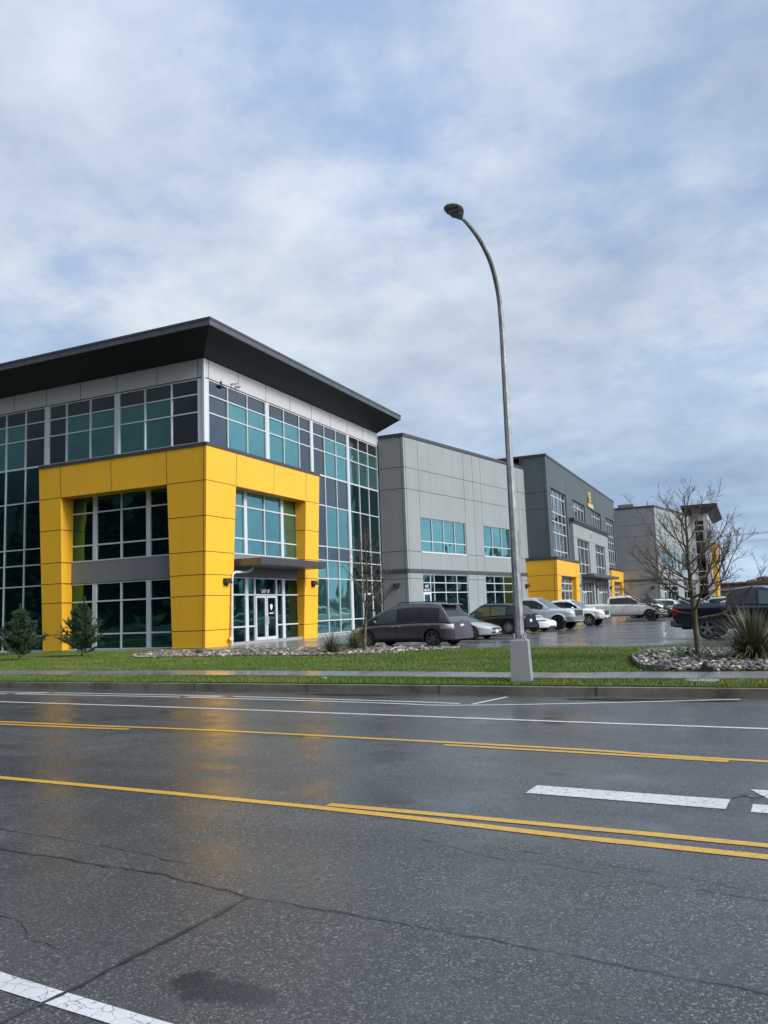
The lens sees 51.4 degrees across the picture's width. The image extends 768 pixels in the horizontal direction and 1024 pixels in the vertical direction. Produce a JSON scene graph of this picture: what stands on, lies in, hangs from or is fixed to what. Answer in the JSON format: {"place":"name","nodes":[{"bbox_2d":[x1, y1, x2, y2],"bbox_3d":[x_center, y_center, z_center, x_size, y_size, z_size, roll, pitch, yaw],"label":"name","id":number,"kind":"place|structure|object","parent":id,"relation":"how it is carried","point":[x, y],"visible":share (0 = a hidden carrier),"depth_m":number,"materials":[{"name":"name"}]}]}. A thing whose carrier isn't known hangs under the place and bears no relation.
{"place":"outdoors","nodes":[
{"label":"outdoors","id":0,"kind":"place"},
{"bbox_2d":[0,316,400,652],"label":"office building","id":1,"kind":"structure","parent":0,"point":[207,482],"depth_m":40.41,"materials":[{"name":"yellow metal"}]},
{"bbox_2d":[0,467,42,651],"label":"window","id":2,"kind":"structure","parent":1,"relation":"in","point":[20,552],"depth_m":42.30,"materials":[{"name":"glass"}]},
{"bbox_2d":[0,407,44,471],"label":"window","id":3,"kind":"structure","parent":1,"relation":"in","point":[22,434],"depth_m":42.99,"materials":[{"name":"glass"}]},
{"bbox_2d":[48,394,114,464],"bbox_3d":[-15.631,-4.220,41.252,4.560,3.160,0.100,-5,-8,24],"label":"window","id":4,"kind":"structure","parent":1,"relation":"in","point":[83,429],"depth_m":41.26,"materials":[{"name":"glass"}]},
{"bbox_2d":[72,488,168,562],"bbox_3d":[-12.860,0.656,39.453,7.160,3.320,0.110,-5,-8,24],"label":"window","id":5,"kind":"structure","parent":1,"relation":"in","point":[132,524],"depth_m":39.52,"materials":[{"name":"glass"}]},
{"bbox_2d":[71,578,171,649],"bbox_3d":[-12.696,5.029,38.912,7.160,3.280,0.110,-5,-8,24],"label":"window","id":6,"kind":"structure","parent":1,"relation":"in","point":[133,614],"depth_m":38.75,"materials":[{"name":"glass"}]},
{"bbox_2d":[119,378,198,453],"bbox_3d":[-11.097,-4.643,39.211,4.940,3.160,0.100,-5,-8,24],"label":"window","id":7,"kind":"structure","parent":1,"relation":"in","point":[167,415],"depth_m":39.20,"materials":[{"name":"glass"}]},
{"bbox_2d":[208,379,265,457],"bbox_3d":[-7.434,-4.607,40.618,0.100,3.160,5.020,-5,-8,24],"label":"window","id":8,"kind":"structure","parent":1,"relation":"in","point":[236,419],"depth_m":40.50,"materials":[{"name":"glass"}]},
{"bbox_2d":[233,577,255,641],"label":"window","id":9,"kind":"structure","parent":1,"relation":"in","point":[244,629],"depth_m":39.68,"materials":[{"name":"glass"}]},
{"bbox_2d":[255,596,267,639],"bbox_3d":[-6.287,5.462,40.899,0.166,2.350,0.980,-5,-8,24],"label":"door","id":10,"kind":"structure","parent":1,"relation":"in","point":[261,621],"depth_m":40.96,"materials":[{"name":"silver metal"}]},
{"bbox_2d":[234,490,296,558],"bbox_3d":[-6.390,0.686,41.825,0.110,3.280,7.050,-5,-8,24],"label":"window","id":11,"kind":"structure","parent":1,"relation":"in","point":[264,525],"depth_m":42.00,"materials":[{"name":"glass"}]},
{"bbox_2d":[255,578,276,594],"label":"transom window","id":12,"kind":"structure","parent":1,"relation":"in","point":[263,586],"depth_m":41.66,"materials":[{"name":"glass"}]},
{"bbox_2d":[266,596,277,638],"bbox_3d":[-5.862,5.561,41.821,0.166,2.350,0.980,-5,-8,24],"label":"door","id":13,"kind":"structure","parent":1,"relation":"in","point":[271,601],"depth_m":41.89,"materials":[{"name":"silver metal"}]},
{"bbox_2d":[275,578,297,637],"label":"window","id":14,"kind":"structure","parent":1,"relation":"in","point":[287,618],"depth_m":43.38,"materials":[{"name":"glass"}]},
{"bbox_2d":[269,404,310,470],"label":"window","id":15,"kind":"structure","parent":1,"relation":"in","point":[289,433],"depth_m":45.16,"materials":[{"name":"glass"}]},
{"bbox_2d":[313,421,347,482],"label":"window","id":16,"kind":"structure","parent":1,"relation":"in","point":[329,445],"depth_m":49.52,"materials":[{"name":"glass"}]},
{"bbox_2d":[318,475,352,634],"bbox_3d":[-3.274,2.568,48.369,0.100,9.480,5.240,-5,-8,24],"label":"window","id":17,"kind":"structure","parent":1,"relation":"in","point":[334,587],"depth_m":48.86,"materials":[{"name":"glass"}]},
{"bbox_2d":[348,435,377,490],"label":"window","id":18,"kind":"structure","parent":1,"relation":"in","point":[363,465],"depth_m":53.75,"materials":[{"name":"glass"}]},
{"bbox_2d":[350,483,382,628],"bbox_3d":[-1.168,3.054,52.944,0.100,9.480,4.400,-5,-8,24],"label":"window","id":19,"kind":"structure","parent":1,"relation":"in","point":[364,501],"depth_m":53.08,"materials":[{"name":"glass"}]},
{"bbox_2d":[364,593,374,620],"bbox_3d":[-0.931,6.575,52.416,0.166,2.510,1.320,-5,-8,24],"label":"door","id":20,"kind":"structure","parent":1,"relation":"in","point":[371,607],"depth_m":52.68,"materials":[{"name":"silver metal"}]},
{"bbox_2d":[201,635,361,648],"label":"walkway","id":21,"kind":"structure","parent":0,"point":[312,642],"depth_m":37.06,"materials":[{"name":"concrete"}]},
{"bbox_2d":[0,642,767,686],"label":"lawn","id":22,"kind":"structure","parent":0,"point":[386,669],"depth_m":22.58,"materials":[{"name":"green plant"}]},
{"bbox_2d":[0,604,48,660],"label":"young pine","id":23,"kind":"object","parent":22,"relation":"on","point":[19,624],"visible":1,"depth_m":31.92,"materials":[{"name":"green plant"}]},
{"bbox_2d":[55,597,104,655],"bbox_3d":[-12.835,4.856,33.700,2.016,2.601,2.046,3,-9,-35],"label":"young pine","id":24,"kind":"object","parent":22,"relation":"on","point":[81,637],"visible":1,"depth_m":33.43,"materials":[{"name":"green plant"}]},
{"bbox_2d":[133,647,471,657],"bbox_3d":[-4.036,5.232,29.329,14.127,0.080,3.103,-4,-7,17],"label":"bed edging","id":25,"kind":"object","parent":22,"relation":"on","point":[290,655],"visible":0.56,"depth_m":28.33,"materials":[{"name":"grey concrete"}]},
{"bbox_2d":[649,662,767,670],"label":"soil bed","id":26,"kind":"object","parent":22,"relation":"on","point":[715,670],"visible":0.11,"depth_m":16.13,"materials":[{"name":"brown soil"}]},
{"bbox_2d":[632,645,735,670],"bbox_3d":[7.263,3.634,20.133,2.771,0.150,7.596,-8,-9,41],"label":"bed edging","id":27,"kind":"object","parent":26,"relation":"on","point":[652,667],"visible":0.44,"depth_m":18.03,"materials":[{"name":"grey concrete"}]},
{"bbox_2d":[612,476,766,653],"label":"bare tree","id":28,"kind":"object","parent":26,"relation":"on","point":[694,604],"visible":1,"depth_m":20.03,"materials":[{"name":"brown plant"}]},
{"bbox_2d":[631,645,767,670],"bbox_3d":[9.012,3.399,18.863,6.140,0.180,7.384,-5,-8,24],"label":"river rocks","id":29,"kind":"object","parent":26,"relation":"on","point":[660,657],"visible":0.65,"depth_m":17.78,"materials":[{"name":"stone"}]},
{"bbox_2d":[653,648,717,655],"bbox_3d":[7.505,3.444,19.560,1.106,0.174,1.347,3,-9,-34],"label":"weed","id":30,"kind":"object","parent":29,"relation":"on","point":[688,653],"visible":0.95,"depth_m":19.44,"materials":[{"name":"green plant"}]},
{"bbox_2d":[694,604,767,661],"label":"ornamental grass","id":31,"kind":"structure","parent":26,"relation":"on","point":[750,640],"depth_m":18.08,"materials":[{"name":"green plant"}]},
{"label":"soil bed","id":32,"kind":"structure","parent":22,"relation":"on","visible":0},
{"bbox_2d":[192,645,205,652],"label":"ornamental grass","id":33,"kind":"object","parent":32,"relation":"on","point":[198,650],"depth_m":32.21,"materials":[{"name":"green plant"}]},
{"bbox_2d":[131,645,463,657],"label":"river rocks","id":34,"kind":"object","parent":32,"relation":"on","point":[310,651],"visible":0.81,"depth_m":30.08,"materials":[{"name":"stone"}]},
{"bbox_2d":[315,631,350,652],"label":"ornamental grass","id":35,"kind":"object","parent":32,"relation":"on","point":[328,647],"depth_m":28.23,"materials":[{"name":"green plant"}]},
{"bbox_2d":[334,626,372,648],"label":"ornamental grass","id":36,"kind":"object","parent":32,"relation":"on","point":[354,644],"depth_m":30.19,"materials":[{"name":"green plant"}]},
{"bbox_2d":[339,527,406,650],"bbox_3d":[-0.265,2.788,28.516,2.622,4.592,2.560,-5,-8,24],"label":"bare tree","id":37,"kind":"object","parent":32,"relation":"on","point":[366,601],"visible":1,"depth_m":28.69,"materials":[{"name":"brown plant"}]},
{"bbox_2d":[0,688,767,1023],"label":"road","id":38,"kind":"structure","parent":0,"point":[252,958],"depth_m":5.27,"materials":[{"name":"grey asphalt"}]},
{"bbox_2d":[0,915,58,948],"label":"road crack","id":39,"kind":"object","parent":38,"relation":"on","point":[26,931],"visible":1,"depth_m":4.31,"materials":[{"name":"black asphalt"}]},
{"bbox_2d":[0,723,127,729],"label":"yellow line","id":40,"kind":"object","parent":38,"relation":"on","point":[64,726],"visible":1,"depth_m":12.76,"materials":[{"name":"paint"}]},
{"bbox_2d":[0,972,171,1023],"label":"white line","id":41,"kind":"object","parent":38,"relation":"on","point":[104,1012],"visible":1,"depth_m":3.48,"materials":[{"name":"paint"}]},
{"bbox_2d":[0,828,186,862],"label":"road crack","id":42,"kind":"object","parent":38,"relation":"on","point":[102,845],"visible":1,"depth_m":5.90,"materials":[{"name":"black asphalt"}]},
{"bbox_2d":[0,848,246,895],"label":"road crack","id":43,"kind":"object","parent":38,"relation":"on","point":[131,869],"visible":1,"depth_m":5.28,"materials":[{"name":"black asphalt"}]},
{"bbox_2d":[0,896,247,1022],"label":"road crack","id":44,"kind":"object","parent":38,"relation":"on","point":[110,968],"visible":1,"depth_m":3.87,"materials":[{"name":"black asphalt"}]},
{"bbox_2d":[28,692,459,703],"bbox_3d":[-23.024,5.837,26.762,55.349,0.001,0.466,-6,-8,27],"label":"white line","id":45,"kind":"object","parent":38,"relation":"on","point":[246,696],"visible":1,"depth_m":16.06,"materials":[{"name":"paint"}]},
{"bbox_2d":[308,694,387,695],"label":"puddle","id":46,"kind":"object","parent":38,"relation":"on","point":[353,694],"visible":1,"depth_m":15.92,"materials":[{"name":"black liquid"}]},
{"bbox_2d":[0,693,740,704],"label":"white line","id":47,"kind":"object","parent":38,"relation":"on","point":[390,703],"visible":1,"depth_m":14.47,"materials":[{"name":"paint"}]},
{"bbox_2d":[0,776,767,858],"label":"yellow line","id":48,"kind":"object","parent":38,"relation":"on","point":[647,844],"visible":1,"depth_m":6.22,"materials":[{"name":"paint"}]},
{"bbox_2d":[0,721,767,761],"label":"yellow line","id":49,"kind":"object","parent":38,"relation":"on","point":[423,741],"visible":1,"depth_m":9.95,"materials":[{"name":"paint"}]},
{"bbox_2d":[0,701,767,728],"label":"white line","id":50,"kind":"object","parent":38,"relation":"on","point":[419,716],"visible":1,"depth_m":12.29,"materials":[{"name":"paint"}]},
{"bbox_2d":[248,896,767,993],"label":"road crack","id":51,"kind":"object","parent":38,"relation":"on","point":[519,945],"visible":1,"depth_m":3.88,"materials":[{"name":"black asphalt"}]},
{"bbox_2d":[326,803,767,846],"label":"yellow line","id":52,"kind":"object","parent":38,"relation":"on","point":[717,840],"visible":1,"depth_m":5.97,"materials":[{"name":"paint"}]},
{"bbox_2d":[445,744,728,761],"bbox_3d":[2.118,2.683,8.912,3.219,0.001,0.113,-6,-8,30],"label":"yellow line","id":53,"kind":"object","parent":38,"relation":"on","point":[590,753],"visible":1,"depth_m":8.80,"materials":[{"name":"paint"}]},
{"bbox_2d":[424,839,766,899],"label":"road crack","id":54,"kind":"object","parent":38,"relation":"on","point":[607,874],"visible":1,"depth_m":4.89,"materials":[{"name":"black asphalt"}]},
{"bbox_2d":[526,785,729,808],"bbox_3d":[2.048,2.425,6.810,1.646,0.001,0.338,-6,-8,28],"label":"white dash","id":55,"kind":"object","parent":38,"relation":"on","point":[648,798],"visible":1,"depth_m":6.77,"materials":[{"name":"paint"}]},
{"bbox_2d":[520,849,760,892],"bbox_3d":[1.512,2.217,4.966,1.560,0.001,0.066,-7,-9,37],"label":"road crack","id":56,"kind":"object","parent":38,"relation":"on","point":[645,870],"visible":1,"depth_m":4.93,"materials":[{"name":"black asphalt"}]},
{"bbox_2d":[569,698,731,701],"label":"puddle","id":57,"kind":"object","parent":38,"relation":"on","point":[619,699],"visible":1,"depth_m":13.36,"materials":[{"name":"black liquid"}]},
{"bbox_2d":[751,804,767,812],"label":"white dash","id":58,"kind":"object","parent":38,"relation":"on","point":[759,808],"visible":1,"depth_m":6.24,"materials":[{"name":"paint"}]},
{"bbox_2d":[751,789,767,797],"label":"white dash","id":59,"kind":"object","parent":38,"relation":"on","point":[763,792],"visible":1,"depth_m":6.76,"materials":[{"name":"paint"}]},
{"bbox_2d":[0,670,767,679],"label":"sidewalk","id":60,"kind":"structure","parent":0,"point":[763,675],"depth_m":17.98,"materials":[{"name":"concrete"}]},
{"bbox_2d":[700,661,713,671],"bbox_3d":[6.483,3.094,16.018,0.250,0.210,0.198,-5,-8,24],"label":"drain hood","id":61,"kind":"object","parent":60,"relation":"on","point":[706,666],"visible":1,"depth_m":15.94,"materials":[{"name":"grey concrete"}]},
{"bbox_2d":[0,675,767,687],"bbox_3d":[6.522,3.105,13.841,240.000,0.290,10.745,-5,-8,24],"label":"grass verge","id":62,"kind":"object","parent":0,"point":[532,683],"depth_m":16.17,"materials":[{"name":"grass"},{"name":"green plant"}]},
{"bbox_2d":[444,202,532,681],"bbox_3d":[1.990,-1.025,14.997,0.448,8.824,3.229,-5,-8,24],"label":"street lamp","id":63,"kind":"object","parent":62,"relation":"on","point":[521,662],"visible":1,"depth_m":15.95,"materials":[{"name":"metal"}]},
{"bbox_2d":[684,679,718,681],"bbox_3d":[5.787,3.063,14.540,0.600,0.024,0.600,-5,-8,24],"label":"manhole cover","id":64,"kind":"object","parent":62,"relation":"on","point":[698,680],"visible":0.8,"depth_m":14.37,"materials":[{"name":"concrete"}]},
{"bbox_2d":[0,0,767,582],"label":"sky","id":65,"kind":"structure","parent":0,"point":[283,174],"materials":[{"name":"blue"}]},
{"bbox_2d":[340,615,767,647],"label":"parking lot","id":66,"kind":"structure","parent":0,"point":[623,631],"depth_m":36.51,"materials":[{"name":"grey asphalt"}]},
{"bbox_2d":[350,600,472,646],"bbox_3d":[1.031,4.748,33.795,5.255,1.849,2.367,-7,-8,32],"label":"minivan","id":67,"kind":"object","parent":66,"relation":"on","point":[432,623],"visible":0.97,"depth_m":32.67,"materials":[{"name":"grey paint"}]},
{"bbox_2d":[464,612,501,639],"bbox_3d":[3.526,5.560,39.188,4.435,1.376,2.137,-7,-8,33],"label":"coupe","id":68,"kind":"object","parent":66,"relation":"on","point":[483,629],"visible":0.28,"depth_m":37.76,"materials":[{"name":"silver metal"}]},
{"bbox_2d":[469,602,536,633],"bbox_3d":[6.119,6.034,45.208,4.710,1.719,2.287,-7,-8,32],"label":"suv","id":69,"kind":"object","parent":66,"relation":"on","point":[501,615],"visible":0.45,"depth_m":44.09,"materials":[{"name":"black paint"}]},
{"bbox_2d":[502,612,555,631],"bbox_3d":[7.761,6.355,47.309,4.690,1.476,2.237,-7,-8,33],"label":"sedan","id":70,"kind":"object","parent":66,"relation":"on","point":[544,624],"visible":0.3,"depth_m":45.71,"materials":[{"name":"white paint"}]},
{"bbox_2d":[522,598,584,629],"bbox_3d":[9.213,6.313,49.491,6.050,1.985,2.417,-7,-8,33],"label":"suv","id":71,"kind":"object","parent":66,"relation":"on","point":[567,618],"visible":0.48,"depth_m":47.95,"materials":[{"name":"silver metal"}]},
{"bbox_2d":[551,599,609,625],"bbox_3d":[12.537,6.903,54.614,5.540,1.825,2.297,-7,-8,32],"label":"suv","id":72,"kind":"object","parent":66,"relation":"on","point":[594,616],"visible":0.41,"depth_m":53.26,"materials":[{"name":"white paint"}]},
{"bbox_2d":[585,595,666,620],"bbox_3d":[18.867,7.675,63.517,6.750,2.006,2.447,-6,-8,27],"label":"pickup truck","id":73,"kind":"object","parent":66,"relation":"on","point":[616,606],"visible":0.51,"depth_m":62.44,"materials":[{"name":"paint"}]},
{"bbox_2d":[630,599,672,617],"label":"suv","id":74,"kind":"object","parent":66,"relation":"on","point":[668,614],"visible":0.2,"depth_m":71.85,"materials":[{"name":"black paint"}]},
{"bbox_2d":[614,505,697,599],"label":"grey wing building","id":75,"kind":"structure","parent":66,"relation":"on","point":[628,526],"depth_m":103.44,"materials":[{"name":"paint"}]},
{"bbox_2d":[618,504,634,507],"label":"rooftop unit","id":76,"kind":"object","parent":75,"relation":"on","point":[624,506],"visible":0.45,"depth_m":106.37,"materials":[{"name":"grey metal"}]},
{"bbox_2d":[662,552,675,569],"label":"window","id":77,"kind":"structure","parent":75,"relation":"in","point":[673,553],"depth_m":106.55,"materials":[{"name":"glass"}]},
{"bbox_2d":[664,581,678,599],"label":"window","id":78,"kind":"structure","parent":75,"relation":"in","point":[669,595],"depth_m":106.05,"materials":[{"name":"glass"}]},
{"bbox_2d":[681,553,693,570],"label":"window","id":79,"kind":"structure","parent":75,"relation":"in","point":[685,569],"depth_m":112.63,"materials":[{"name":"glass"}]},
{"bbox_2d":[684,582,695,597],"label":"window","id":80,"kind":"structure","parent":75,"relation":"in","point":[687,594],"depth_m":112.02,"materials":[{"name":"glass"}]},
{"bbox_2d":[641,598,680,616],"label":"suv","id":81,"kind":"object","parent":66,"relation":"on","point":[671,602],"visible":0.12,"depth_m":73.90,"materials":[{"name":"white paint"}]},
{"bbox_2d":[680,503,721,600],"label":"tower building","id":82,"kind":"structure","parent":66,"relation":"on","point":[712,508],"depth_m":116.16,"materials":[{"name":"metal"}]},
{"bbox_2d":[693,520,710,600],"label":"window","id":83,"kind":"structure","parent":82,"relation":"in","point":[700,524],"depth_m":115.89,"materials":[{"name":"glass"}]},
{"bbox_2d":[708,520,714,595],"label":"window","id":84,"kind":"structure","parent":82,"relation":"in","point":[711,527],"depth_m":121.99,"materials":[{"name":"glass"}]},
{"bbox_2d":[706,596,725,602],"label":"suv","id":85,"kind":"object","parent":66,"relation":"on","point":[714,599],"visible":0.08,"depth_m":77.21,"materials":[{"name":"white paint"}]},
{"bbox_2d":[670,586,767,638],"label":"pickup truck","id":86,"kind":"object","parent":66,"relation":"on","point":[757,599],"visible":0.68,"depth_m":29.85,"materials":[{"name":"blue paint"}]},
{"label":"walkway","id":87,"kind":"structure","parent":0,"visible":0},
{"bbox_2d":[377,433,529,613],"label":"grey wing building","id":88,"kind":"structure","parent":87,"relation":"on","point":[444,522],"depth_m":58.88,"materials":[{"name":"paint"}]},
{"bbox_2d":[424,593,430,600],"bbox_3d":[3.084,6.922,55.755,0.334,2.540,0.938,-5,-8,24],"label":"door","id":89,"kind":"structure","parent":88,"relation":"in","point":[427,596],"depth_m":55.94,"materials":[{"name":"silver metal"}]},
{"bbox_2d":[420,518,465,554],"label":"window","id":90,"kind":"structure","parent":88,"relation":"in","point":[437,536],"depth_m":58.48,"materials":[{"name":"glass"}]},
{"bbox_2d":[423,574,468,613],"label":"window","id":91,"kind":"structure","parent":88,"relation":"in","point":[449,588],"depth_m":58.47,"materials":[{"name":"glass"}]},
{"bbox_2d":[486,576,512,603],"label":"window","id":92,"kind":"structure","parent":88,"relation":"in","point":[499,589],"depth_m":64.91,"materials":[{"name":"glass"}]},
{"bbox_2d":[483,526,519,557],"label":"window","id":93,"kind":"structure","parent":88,"relation":"in","point":[496,540],"depth_m":65.39,"materials":[{"name":"glass"}]},
{"bbox_2d":[498,453,623,604],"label":"entrance building","id":94,"kind":"structure","parent":87,"relation":"on","point":[571,536],"depth_m":75.48,"materials":[{"name":"grey paint"}]},
{"bbox_2d":[550,488,567,557],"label":"window","id":95,"kind":"structure","parent":94,"relation":"in","point":[557,499],"depth_m":73.92,"materials":[{"name":"glass"}]},
{"bbox_2d":[561,576,572,599],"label":"window","id":96,"kind":"structure","parent":94,"relation":"in","point":[567,593],"depth_m":73.50,"materials":[{"name":"glass"}]},
{"bbox_2d":[572,500,583,521],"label":"window","id":97,"kind":"structure","parent":94,"relation":"in","point":[578,513],"depth_m":82.99,"materials":[{"name":"glass"}]},
{"bbox_2d":[577,539,589,573],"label":"window","id":98,"kind":"structure","parent":94,"relation":"in","point":[583,555],"depth_m":81.72,"materials":[{"name":"glass"}]},
{"bbox_2d":[581,582,592,604],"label":"window","id":99,"kind":"structure","parent":94,"relation":"in","point":[586,586],"depth_m":82.72,"materials":[{"name":"glass"}]},
{"bbox_2d":[591,511,599,528],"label":"window","id":100,"kind":"structure","parent":94,"relation":"in","point":[595,517],"depth_m":92.26,"materials":[{"name":"glass"}]},
{"bbox_2d":[595,545,604,574],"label":"window","id":101,"kind":"structure","parent":94,"relation":"in","point":[599,550],"depth_m":90.81,"materials":[{"name":"glass"}]},
{"bbox_2d":[598,583,607,603],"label":"window","id":102,"kind":"structure","parent":94,"relation":"in","point":[602,587],"depth_m":91.52,"materials":[{"name":"glass"}]},
{"bbox_2d":[605,518,614,567],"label":"window","id":103,"kind":"structure","parent":94,"relation":"in","point":[609,528],"depth_m":101.11,"materials":[{"name":"glass"}]},
{"bbox_2d":[614,582,619,595],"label":"window","id":104,"kind":"structure","parent":94,"relation":"in","point":[616,591],"depth_m":100.63,"materials":[{"name":"glass"}]},
{"label":"ground","id":105,"kind":"structure","parent":0,"visible":0},
{"bbox_2d":[0,682,767,697],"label":"kerb","id":106,"kind":"structure","parent":105,"relation":"on","point":[704,692],"depth_m":15.69,"materials":[{"name":"concrete"}]},
{"bbox_2d":[720,588,732,596],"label":"warehouse","id":107,"kind":"structure","parent":105,"relation":"on","point":[723,590],"depth_m":196.85,"materials":[{"name":"paint"}]},
{"bbox_2d":[720,581,767,587],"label":"shed","id":108,"kind":"structure","parent":105,"relation":"on","point":[737,584],"depth_m":245.48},
{"bbox_2d":[740,575,767,581],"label":"winter woodland","id":109,"kind":"object","parent":105,"relation":"on","point":[764,578],"visible":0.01,"depth_m":304.92,"materials":[{"name":"brown plant"}]},
{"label":"utility pole","id":110,"kind":"object","parent":105,"relation":"on","visible":0},
{"bbox_2d":[717,531,767,542],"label":"power line","id":111,"kind":"object","parent":110,"relation":"attached to","point":[744,534],"visible":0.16,"depth_m":196.46,"materials":[{"name":"black metal"}]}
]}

